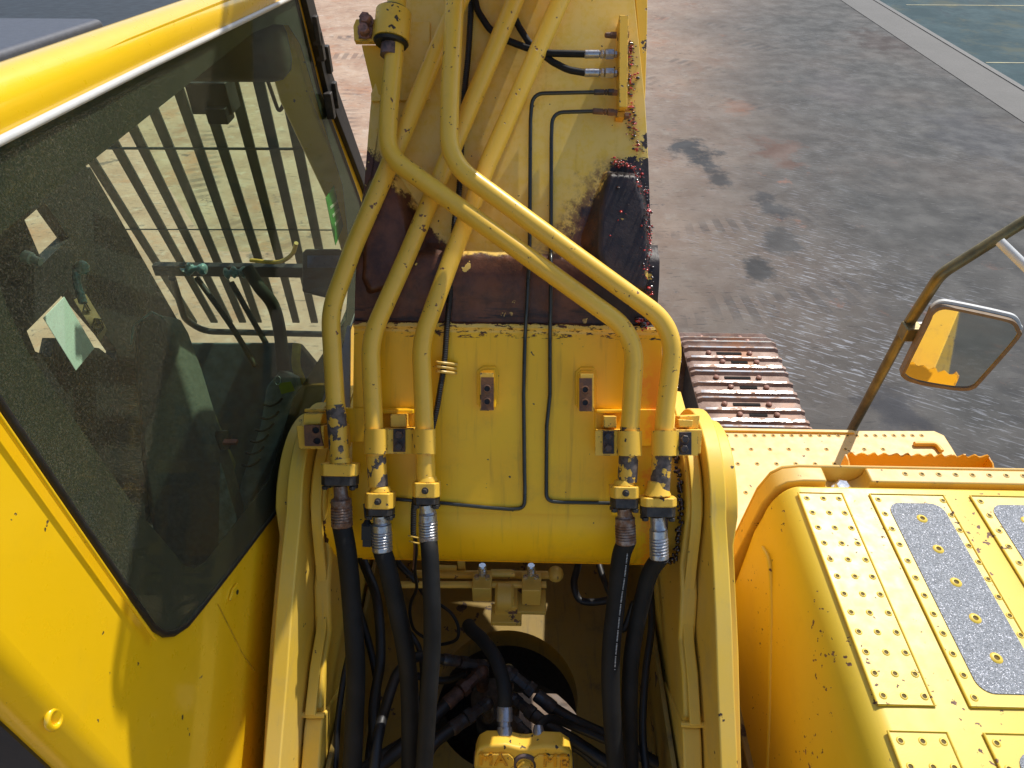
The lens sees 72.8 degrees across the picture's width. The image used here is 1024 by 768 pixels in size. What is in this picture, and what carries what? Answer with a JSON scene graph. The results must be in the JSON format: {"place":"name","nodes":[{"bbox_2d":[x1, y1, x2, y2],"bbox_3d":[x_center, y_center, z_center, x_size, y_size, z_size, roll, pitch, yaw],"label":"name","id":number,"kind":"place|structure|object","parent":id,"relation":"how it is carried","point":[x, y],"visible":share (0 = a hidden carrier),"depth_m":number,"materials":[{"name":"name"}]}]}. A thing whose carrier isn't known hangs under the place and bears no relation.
{"place":"outdoors","nodes":[
{"label":"outdoors","id":0,"kind":"place"},
{"bbox_2d":[25,0,1023,732],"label":"ground","id":1,"kind":"structure","parent":0,"point":[835,186],"depth_m":9.01,"materials":[{"name":"grey asphalt"}]},
{"bbox_2d":[0,0,1023,767],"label":"excavator","id":2,"kind":"object","parent":1,"relation":"on","point":[480,468],"visible":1,"depth_m":2.19,"materials":[{"name":"yellow paint"}]},
{"bbox_2d":[274,376,294,393],"bbox_3d":[-0.917,0.004,2.800,0.084,0.060,0.049,1,41,1],"label":"key tag","id":3,"kind":"object","parent":2,"relation":"hanging from","point":[286,387],"visible":1,"depth_m":2.80,"materials":[{"name":"yellow plastic"}]},
{"bbox_2d":[874,0,1023,90],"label":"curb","id":4,"kind":"object","parent":1,"relation":"on","point":[1003,76],"visible":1,"depth_m":14.15,"materials":[{"name":"concrete"}]},
{"bbox_2d":[880,0,1023,85],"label":"painted floor","id":5,"kind":"structure","parent":1,"relation":"on","point":[984,34],"depth_m":15.54,"materials":[{"name":"green paint"}]},
{"bbox_2d":[963,5,1023,62],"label":"floor marking","id":6,"kind":"object","parent":5,"relation":"on","point":[997,5],"visible":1,"depth_m":16.97,"materials":[{"name":"white paint"}]},
{"bbox_2d":[841,0,1023,121],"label":"pavement","id":7,"kind":"structure","parent":0,"point":[999,91],"depth_m":13.62,"materials":[{"name":"concrete"}]}
]}

